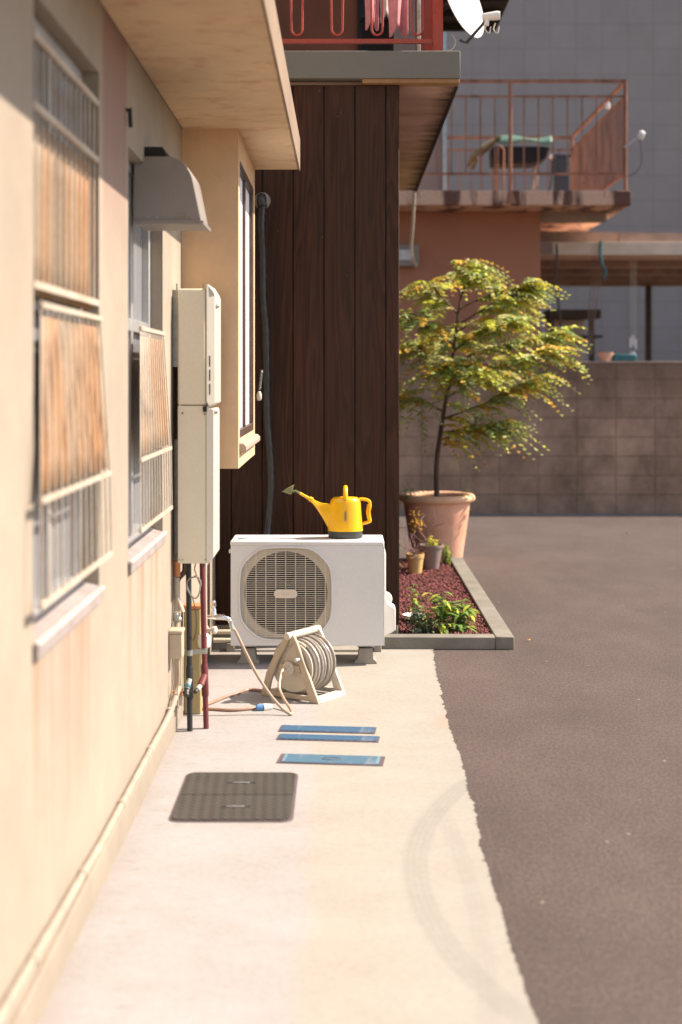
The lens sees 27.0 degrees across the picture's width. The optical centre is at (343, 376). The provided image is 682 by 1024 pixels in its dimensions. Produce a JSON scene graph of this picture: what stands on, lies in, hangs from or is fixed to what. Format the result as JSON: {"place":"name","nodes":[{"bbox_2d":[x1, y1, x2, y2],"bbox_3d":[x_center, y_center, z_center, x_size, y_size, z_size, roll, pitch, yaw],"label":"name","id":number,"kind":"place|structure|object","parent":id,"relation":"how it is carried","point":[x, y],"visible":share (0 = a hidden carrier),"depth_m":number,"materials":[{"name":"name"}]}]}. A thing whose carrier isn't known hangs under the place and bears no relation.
{"place":"outdoors","nodes":[
{"label":"outdoors","id":0,"kind":"place"},
{"bbox_2d":[38,644,537,1023],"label":"concrete path","id":1,"kind":"structure","parent":0,"point":[348,894],"depth_m":4.03,"materials":[{"name":"beige concrete"}]},
{"bbox_2d":[183,563,231,713],"bbox_3d":[-0.596,1.098,6.138,0.212,0.716,0.116,0,0,12],"label":"standpipe","id":2,"kind":"object","parent":1,"relation":"on","point":[197,697],"visible":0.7,"depth_m":6.13,"materials":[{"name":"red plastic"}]},
{"bbox_2d":[229,620,233,630],"bbox_3d":[-0.485,1.080,6.163,0.030,0.047,0.020,0,0,14],"label":"hose clip","id":3,"kind":"object","parent":2,"relation":"attached to","point":[231,624],"visible":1,"depth_m":6.16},
{"bbox_2d":[233,627,293,715],"bbox_3d":[-0.297,1.258,6.196,0.335,0.396,0.237,0,0,-44],"label":"supply hose","id":4,"kind":"object","parent":2,"relation":"hanging from","point":[281,707],"visible":1,"depth_m":6.14,"materials":[{"name":"beige rubber"}]},
{"bbox_2d":[226,643,234,651],"bbox_3d":[-0.600,1.433,7.560,0.040,0.045,0.080,0,0,0],"label":"pipe rest","id":5,"kind":"object","parent":1,"relation":"on","point":[229,648],"visible":0.76,"depth_m":7.52,"materials":[{"name":"concrete"}]},
{"bbox_2d":[216,629,230,633],"bbox_3d":[-0.240,1.362,7.580,0.900,0.030,0.025,0,0,0],"label":"floor pipe","id":6,"kind":"object","parent":5,"relation":"on","point":[223,631],"visible":0.04,"depth_m":7.57,"materials":[{"name":"plastic"}]},
{"bbox_2d":[202,688,261,711],"bbox_3d":[-0.446,1.447,6.358,0.240,0.019,0.440,0,0,26],"label":"loose hose","id":7,"kind":"object","parent":1,"relation":"on","point":[230,695],"visible":0.66,"depth_m":6.30,"materials":[{"name":"beige rubber"}]},
{"bbox_2d":[169,772,297,822],"bbox_3d":[-0.370,1.451,4.933,0.409,0.010,0.578,0,0,0],"label":"manhole cover","id":8,"kind":"object","parent":1,"relation":"on","point":[236,797],"visible":1,"depth_m":4.89,"materials":[{"name":"metal"}]},
{"bbox_2d":[237,647,259,663],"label":"mounting block","id":9,"kind":"structure","parent":1,"relation":"on","point":[253,655],"depth_m":7.21,"materials":[{"name":"concrete"}]},
{"bbox_2d":[229,535,395,646],"bbox_3d":[-0.158,1.102,7.322,0.847,0.544,0.302,0,0,0],"label":"air conditioner","id":10,"kind":"object","parent":9,"relation":"on","point":[334,589],"visible":0.91,"depth_m":7.18,"materials":[{"name":"grey plastic"}]},
{"bbox_2d":[282,485,371,538],"bbox_3d":[-0.088,0.692,7.324,0.465,0.272,0.152,0,0,0],"label":"watering can","id":11,"kind":"object","parent":10,"relation":"on","point":[342,517],"visible":1,"depth_m":7.28,"materials":[{"name":"yellow plastic"}]},
{"bbox_2d":[256,704,272,710],"bbox_3d":[-0.347,1.444,6.208,0.075,0.033,0.033,0,0,-16],"label":"hose connector","id":12,"kind":"object","parent":1,"relation":"on","point":[262,707],"visible":1,"depth_m":6.20,"materials":[{"name":"blue plastic"}]},
{"bbox_2d":[261,625,345,703],"bbox_3d":[-0.188,1.304,6.492,0.322,0.304,0.265,0,0,34],"label":"hose reel","id":13,"kind":"object","parent":1,"relation":"on","point":[292,656],"visible":0.81,"depth_m":6.42,"materials":[{"name":"beige plastic"}]},
{"bbox_2d":[273,633,335,693],"bbox_3d":[-0.181,1.312,6.503,0.261,0.258,0.166,0,0,36],"label":"coiled hose","id":14,"kind":"object","parent":13,"relation":"on","point":[321,653],"visible":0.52,"depth_m":6.45,"materials":[{"name":"plastic"}]},
{"bbox_2d":[278,725,376,733],"bbox_3d":[-0.066,1.454,5.862,0.398,0.006,0.104,0,0,6],"label":"ground hatch","id":15,"kind":"object","parent":1,"relation":"on","point":[328,729],"visible":1,"depth_m":5.85,"materials":[{"name":"metal"}]},
{"bbox_2d":[276,734,379,742],"bbox_3d":[-0.062,1.454,5.722,0.411,0.006,0.090,0,0,6],"label":"ground hatch","id":16,"kind":"object","parent":1,"relation":"on","point":[332,738],"visible":1,"depth_m":5.70,"materials":[{"name":"metal"}]},
{"bbox_2d":[276,753,384,765],"bbox_3d":[-0.047,1.452,5.398,0.402,0.008,0.130,0,0,6],"label":"ground hatch","id":17,"kind":"object","parent":1,"relation":"on","point":[320,759],"visible":1,"depth_m":5.38,"materials":[{"name":"metal"}]},
{"bbox_2d":[354,647,376,663],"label":"mounting block","id":18,"kind":"structure","parent":1,"relation":"on","point":[365,655],"depth_m":7.21,"materials":[{"name":"concrete"}]},
{"bbox_2d":[374,646,380,651],"bbox_3d":[0.180,1.433,7.560,0.040,0.045,0.080,0,0,0],"label":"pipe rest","id":19,"kind":"object","parent":1,"relation":"on","point":[377,648],"visible":0.5,"depth_m":7.52,"materials":[{"name":"concrete"}]},
{"bbox_3d":[-0.200,1.433,7.560,0.040,0.045,0.080,0,0,0],"label":"pipe rest","id":20,"kind":"object","parent":1,"relation":"on","visible":0},
{"bbox_2d":[213,638,230,642],"bbox_3d":[-0.240,1.400,7.540,0.900,0.030,0.025,0,0,0],"label":"floor pipe","id":21,"kind":"object","parent":20,"relation":"on","point":[221,640],"visible":0.21,"depth_m":7.53,"materials":[{"name":"plastic"}]},
{"bbox_2d":[496,145,504,189],"bbox_3d":[1.785,-2.324,16.200,0.105,0.638,0.026,0,0,0],"label":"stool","id":22,"kind":"object","parent":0,"point":[497,166],"visible":0.7,"depth_m":16.19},
{"bbox_2d":[399,32,630,360],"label":"brown building","id":23,"kind":"structure","parent":0,"point":[501,228],"depth_m":15.90,"materials":[{"name":"paint"}]},
{"bbox_2d":[399,244,418,266],"bbox_3d":[0.696,-1.349,15.835,0.276,0.243,0.129,0,0,0],"label":"meter box","id":24,"kind":"object","parent":23,"relation":"attached to","point":[405,259],"visible":0.49,"depth_m":15.80,"materials":[{"name":"grey metal"}]},
{"bbox_2d":[399,250,411,260],"bbox_3d":[0.686,-1.349,15.785,0.157,0.123,0.029,0,0,0],"label":"window","id":25,"kind":"structure","parent":24,"relation":"in","point":[404,255],"depth_m":15.77,"materials":[{"name":"grey glass"}]},
{"bbox_2d":[489,135,552,189],"bbox_3d":[2.125,-2.440,17.046,0.726,0.872,0.511,0,0,0],"label":"table","id":26,"kind":"object","parent":23,"relation":"on","point":[531,156],"visible":0.69,"depth_m":16.84,"materials":[{"name":"teal"}]},
{"bbox_2d":[467,135,501,169],"bbox_3d":[1.664,-2.669,16.927,0.407,0.371,0.316,0,0,0],"label":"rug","id":27,"kind":"object","parent":26,"relation":"on","point":[485,147],"visible":0.81,"depth_m":16.82,"materials":[{"name":"beige fabric"}]},
{"bbox_2d":[553,154,570,189],"bbox_3d":[2.700,-2.373,17.610,0.200,0.735,0.240,0,0,0],"label":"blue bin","id":28,"kind":"object","parent":23,"relation":"on","point":[561,182],"visible":0.53,"depth_m":17.50,"materials":[{"name":"plastic"}]},
{"bbox_2d":[624,130,644,176],"bbox_3d":[3.129,-2.397,15.282,0.222,0.495,0.089,0,0,0],"label":"security lamp","id":29,"kind":"object","parent":23,"relation":"attached to","point":[641,134],"visible":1,"depth_m":15.29,"materials":[{"name":"white plastic"}]},
{"bbox_2d":[399,516,681,1023],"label":"asphalt yard","id":30,"kind":"structure","parent":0,"point":[565,724],"depth_m":5.54,"materials":[{"name":"grey asphalt"}]},
{"bbox_2d":[0,0,299,1023],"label":"house","id":31,"kind":"structure","parent":30,"relation":"on","point":[96,96],"depth_m":4.06,"materials":[{"name":"beige paint"}]},
{"bbox_2d":[33,16,112,660],"bbox_3d":[-0.740,-0.115,3.600,0.159,1.510,0.964,0,0,0],"label":"window","id":32,"kind":"structure","parent":31,"relation":"in","point":[70,430],"depth_m":3.62,"materials":[{"name":"glass"}]},
{"bbox_2d":[0,686,180,1023],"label":"base","id":33,"kind":"object","parent":31,"relation":"attached to","point":[33,960],"depth_m":3.66,"materials":[{"name":"paint"}]},
{"bbox_2d":[128,161,172,573],"bbox_3d":[-0.740,-0.055,5.060,0.159,1.390,0.904,0,0,0],"label":"window","id":34,"kind":"structure","parent":31,"relation":"in","point":[148,420],"depth_m":5.18,"materials":[{"name":"glass"}]},
{"bbox_2d":[134,147,210,231],"bbox_3d":[-0.613,-0.670,5.114,0.244,0.273,0.279,0,0,0],"label":"vent hood","id":35,"kind":"object","parent":31,"relation":"attached to","point":[167,194],"visible":0.91,"depth_m":4.98,"materials":[{"name":"metal"}]},
{"bbox_2d":[168,627,184,708],"bbox_3d":[-0.671,1.172,5.720,0.057,0.316,0.086,0,0,0],"label":"junction box","id":36,"kind":"object","parent":31,"relation":"attached to","point":[176,642],"visible":0.97,"depth_m":5.68,"materials":[{"name":"beige plastic"}]},
{"bbox_2d":[173,560,186,705],"bbox_3d":[-0.670,1.047,5.821,0.056,0.586,0.099,0,0,0],"label":"drain pipe","id":37,"kind":"object","parent":31,"relation":"attached to","point":[178,605],"visible":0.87,"depth_m":5.80,"materials":[{"name":"beige metal"}]},
{"bbox_2d":[184,648,206,655],"bbox_3d":[-0.628,1.136,5.868,0.138,0.022,0.053,0,0,-16],"label":"pipe clamp","id":38,"kind":"object","parent":31,"relation":"attached to","point":[192,652],"visible":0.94,"depth_m":5.87,"materials":[{"name":"silver metal"}]},
{"bbox_2d":[173,284,220,562],"bbox_3d":[-0.605,0.190,5.921,0.190,1.140,0.294,0,0,0],"label":"water heater","id":39,"kind":"object","parent":31,"relation":"attached to","point":[197,337],"visible":1,"depth_m":5.78,"materials":[{"name":"beige metal"}]},
{"bbox_2d":[183,563,192,731],"bbox_3d":[-0.635,1.106,5.824,0.040,0.703,0.095,0,0,0],"label":"cold pipe","id":40,"kind":"object","parent":39,"relation":"attached to","point":[188,690],"visible":0.96,"depth_m":5.84,"materials":[{"name":"grey plastic"}]},
{"bbox_2d":[192,598,196,640],"bbox_3d":[-0.613,0.995,5.850,0.021,0.191,0.024,0,0,0],"label":"thin cable","id":41,"kind":"object","parent":40,"relation":"attached to","point":[196,620],"visible":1,"depth_m":5.84,"materials":[{"name":"grey plastic"}]},
{"bbox_2d":[186,563,201,598],"bbox_3d":[-0.613,0.829,5.838,0.063,0.162,0.049,0,0,0],"label":"coiled cable","id":42,"kind":"object","parent":39,"relation":"hanging from","point":[198,579],"visible":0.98,"depth_m":5.82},
{"bbox_2d":[193,563,208,728],"bbox_3d":[-0.584,1.106,5.857,0.045,0.703,0.126,0,0,8],"label":"hot pipe","id":43,"kind":"object","parent":39,"relation":"attached to","point":[202,684],"visible":0.93,"depth_m":5.88,"materials":[{"name":"plastic"}]},
{"bbox_2d":[215,0,508,643],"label":"wood house","id":44,"kind":"structure","parent":30,"relation":"on","point":[370,124],"depth_m":7.75,"materials":[{"name":"wood"}]},
{"bbox_2d":[255,192,274,534],"bbox_3d":[-0.414,0.009,7.656,0.101,2.023,0.222,0,0,-16],"label":"pipe lagging","id":45,"kind":"object","parent":44,"relation":"attached to","point":[262,201],"visible":0.83,"depth_m":7.67,"materials":[{"name":"black rubber"}]},
{"bbox_2d":[257,370,262,400],"bbox_3d":[-0.449,0.045,7.608,0.028,0.165,0.044,0,0,17],"label":"hanging plug","id":46,"kind":"object","parent":45,"relation":"hanging from","point":[259,396],"visible":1,"depth_m":7.60,"materials":[{"name":"plastic"}]},
{"bbox_2d":[358,0,386,50],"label":"door","id":47,"kind":"structure","parent":44,"relation":"in","point":[361,3],"depth_m":9.18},
{"bbox_2d":[359,16,394,50],"bbox_3d":[0.203,-1.940,8.450,0.215,0.349,0.220,0,0,0],"label":"black bin","id":48,"kind":"object","parent":44,"relation":"on","point":[366,34],"visible":0.33,"depth_m":8.35,"materials":[{"name":"plastic"}]},
{"bbox_2d":[410,191,417,267],"bbox_3d":[0.683,-1.399,13.969,0.073,0.378,3.653,0,0,3],"label":"hanging cable","id":49,"kind":"object","parent":44,"relation":"hanging from","point":[412,224],"visible":1,"depth_m":12.99,"materials":[{"name":"plastic"}]},
{"bbox_2d":[417,0,420,50],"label":"laundry pole","id":50,"kind":"object","parent":44,"relation":"on","point":[418,21],"depth_m":8.14,"materials":[{"name":"silver metal"}]},
{"bbox_2d":[365,0,378,30],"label":"pink towel","id":51,"kind":"object","parent":50,"relation":"hanging from","point":[375,3],"visible":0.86,"depth_m":8.16,"materials":[{"name":"fabric"}]},
{"bbox_2d":[380,0,388,22],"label":"grey shirt","id":52,"kind":"object","parent":50,"relation":"hanging from","point":[385,7],"visible":0.44,"depth_m":8.19,"materials":[{"name":"fabric"}]},
{"bbox_2d":[388,0,407,37],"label":"pink shirt","id":53,"kind":"object","parent":50,"relation":"hanging from","point":[398,13],"visible":1,"depth_m":8.11,"materials":[{"name":"fabric"}]},
{"bbox_2d":[443,0,499,50],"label":"satellite dish","id":54,"kind":"object","parent":44,"relation":"attached to","point":[472,18],"visible":0.98,"depth_m":7.97,"materials":[{"name":"metal"}]},
{"bbox_2d":[399,491,474,558],"bbox_3d":[0.737,1.193,11.250,0.604,0.534,0.604,0,0,0],"label":"terracotta pot","id":55,"kind":"object","parent":30,"relation":"on","point":[451,510],"visible":0.9,"depth_m":11.04,"materials":[{"name":"ceramic"}]},
{"bbox_2d":[401,481,413,499],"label":"pot weeds","id":56,"kind":"object","parent":55,"relation":"in","point":[406,495],"visible":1,"depth_m":11.06,"materials":[{"name":"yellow plant"}]},
{"bbox_2d":[399,258,592,496],"bbox_3d":[1.010,0.032,11.204,1.874,1.907,1.500,0,0,0],"label":"potted tree","id":57,"kind":"object","parent":55,"relation":"in","point":[464,376],"visible":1,"depth_m":11.06,"materials":[{"name":"green plant"}]},
{"bbox_2d":[381,634,494,649],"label":"planter kerb","id":58,"kind":"structure","parent":30,"relation":"on","point":[447,641],"depth_m":7.60,"materials":[{"name":"concrete"}]},
{"bbox_2d":[398,559,490,633],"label":"lava gravel","id":59,"kind":"structure","parent":30,"relation":"on","point":[425,576],"depth_m":9.26,"materials":[{"name":"red gravel"}]},
{"bbox_2d":[402,613,423,620],"bbox_3d":[0.405,1.391,8.220,0.132,0.034,0.132,0,0,0],"label":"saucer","id":60,"kind":"object","parent":59,"relation":"on","point":[405,615],"visible":0.39,"depth_m":8.24,"materials":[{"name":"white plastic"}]},
{"bbox_2d":[406,552,423,573],"bbox_3d":[0.512,1.338,10.200,0.131,0.140,0.131,0,0,0],"label":"yellow pot","id":61,"kind":"object","parent":59,"relation":"on","point":[415,564],"visible":0.99,"depth_m":10.15,"materials":[{"name":"ceramic"}]},
{"bbox_2d":[399,534,430,557],"bbox_3d":[0.496,1.211,10.194,0.222,0.162,0.291,0,0,-22],"label":"dry plant","id":62,"kind":"object","parent":61,"relation":"in","point":[414,549],"visible":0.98,"depth_m":10.19,"materials":[{"name":"plant"}]},
{"bbox_2d":[403,584,426,621],"bbox_3d":[0.408,1.295,8.105,0.134,0.240,0.127,0,0,-41],"label":"leafy plant","id":63,"kind":"object","parent":59,"relation":"on","point":[413,601],"visible":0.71,"depth_m":8.09,"materials":[{"name":"green plant"}]},
{"bbox_2d":[404,605,427,633],"bbox_3d":[0.400,1.339,7.814,0.156,0.169,0.143,0,0,-20],"label":"leafy plant","id":64,"kind":"object","parent":59,"relation":"on","point":[416,628],"visible":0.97,"depth_m":7.79,"materials":[{"name":"green plant"}]},
{"bbox_2d":[417,616,437,633],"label":"weeds","id":65,"kind":"object","parent":59,"relation":"on","point":[429,628],"visible":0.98,"depth_m":7.80,"materials":[{"name":"green plant"}]},
{"bbox_2d":[419,543,443,569],"bbox_3d":[0.640,1.319,10.420,0.184,0.178,0.184,0,0,0],"label":"grey pot","id":66,"kind":"object","parent":59,"relation":"on","point":[431,558],"visible":0.88,"depth_m":10.36,"materials":[{"name":"ceramic"}]},
{"bbox_2d":[399,507,443,545],"bbox_3d":[0.537,1.100,10.404,0.271,0.303,0.488,0,0,-14],"label":"dried flower","id":67,"kind":"object","parent":66,"relation":"in","point":[421,528],"visible":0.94,"depth_m":10.40,"materials":[{"name":"yellow plant"}]},
{"bbox_2d":[425,536,437,545],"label":"pot plant","id":68,"kind":"object","parent":66,"relation":"on","point":[430,543],"visible":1,"depth_m":10.40,"materials":[{"name":"yellow plant"}]},
{"bbox_2d":[419,592,462,633],"bbox_3d":[0.556,1.312,7.838,0.290,0.264,0.246,0,0,-43],"label":"leafy plant","id":69,"kind":"object","parent":59,"relation":"in","point":[442,627],"visible":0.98,"depth_m":7.83,"materials":[{"name":"green plant"}]},
{"bbox_2d":[440,543,452,563],"bbox_3d":[0.772,1.341,10.710,0.153,0.173,0.165,0,0,0],"label":"weed tuft","id":70,"kind":"object","parent":59,"relation":"on","point":[446,552],"visible":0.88,"depth_m":10.70,"materials":[{"name":"green plant"}]},
{"bbox_2d":[439,599,480,633],"bbox_3d":[0.641,1.353,7.922,0.281,0.218,0.266,0,0,0],"label":"leafy plant","id":71,"kind":"object","parent":59,"relation":"on","point":[466,613],"visible":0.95,"depth_m":7.89,"materials":[{"name":"green plant"}]},
{"bbox_2d":[449,557,513,649],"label":"planter kerb","id":72,"kind":"structure","parent":30,"relation":"on","point":[496,626],"depth_m":8.56,"materials":[{"name":"concrete"}]},
{"bbox_2d":[399,513,681,515],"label":"gutter strip","id":73,"kind":"object","parent":30,"relation":"on","point":[572,514],"visible":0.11,"depth_m":14.96,"materials":[{"name":"concrete"}]},
{"bbox_2d":[544,309,602,360],"bbox_3d":[2.939,0.305,18.240,0.676,2.310,0.520,0,0,0],"label":"storage shelf","id":74,"kind":"object","parent":30,"relation":"on","point":[572,317],"visible":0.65,"depth_m":18.06,"materials":[{"name":"black metal"}]},
{"bbox_2d":[540,231,681,360],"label":"carport","id":75,"kind":"object","parent":30,"relation":"on","point":[657,257],"visible":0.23,"depth_m":17.60,"materials":[{"name":"brown metal"}]},
{"bbox_2d":[555,244,561,329],"bbox_3d":[2.470,-1.023,16.322,0.107,0.999,0.030,0,0,-37],"label":"dark cable","id":76,"kind":"object","parent":75,"relation":"hanging from","point":[558,302],"visible":0.91,"depth_m":16.30,"materials":[{"name":"grey plastic"}]},
{"bbox_2d":[588,257,599,354],"bbox_3d":[2.952,-0.836,16.840,0.089,1.156,0.163,0,0,-33],"label":"dry vine","id":77,"kind":"object","parent":75,"relation":"hanging from","point":[590,351],"visible":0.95,"depth_m":16.84,"materials":[{"name":"brown plant"}]},
{"bbox_2d":[599,241,606,278],"bbox_3d":[2.978,-1.339,16.334,0.100,0.441,0.042,0,0,-19],"label":"teal hose","id":78,"kind":"object","parent":75,"relation":"hanging from","point":[601,260],"visible":1,"depth_m":16.32,"materials":[{"name":"rubber"}]},
{"bbox_2d":[629,259,636,353],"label":"hanging pegs","id":79,"kind":"object","parent":75,"relation":"hanging from","point":[631,341],"visible":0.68,"depth_m":16.60,"materials":[{"name":"plastic"}]},
{"bbox_2d":[399,361,681,512],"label":"block wall","id":80,"kind":"structure","parent":0,"point":[612,442],"depth_m":15.10,"materials":[{"name":"concrete"}]},
{"bbox_2d":[597,352,613,360],"bbox_3d":[2.789,-0.210,15.160,0.176,0.095,0.176,0,0,0],"label":"clay pot","id":81,"kind":"object","parent":80,"relation":"on","point":[605,356],"visible":1,"depth_m":15.10,"materials":[{"name":"ceramic"}]},
{"bbox_2d":[612,354,636,360],"bbox_3d":[2.991,-0.202,15.160,0.250,0.077,0.080,0,0,0],"label":"teal tray","id":82,"kind":"object","parent":80,"relation":"on","point":[624,357],"visible":1,"depth_m":15.12,"materials":[{"name":"teal plastic"}]},
{"bbox_2d":[447,0,681,360],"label":"grey building","id":83,"kind":"structure","parent":0,"point":[636,45],"depth_m":27.00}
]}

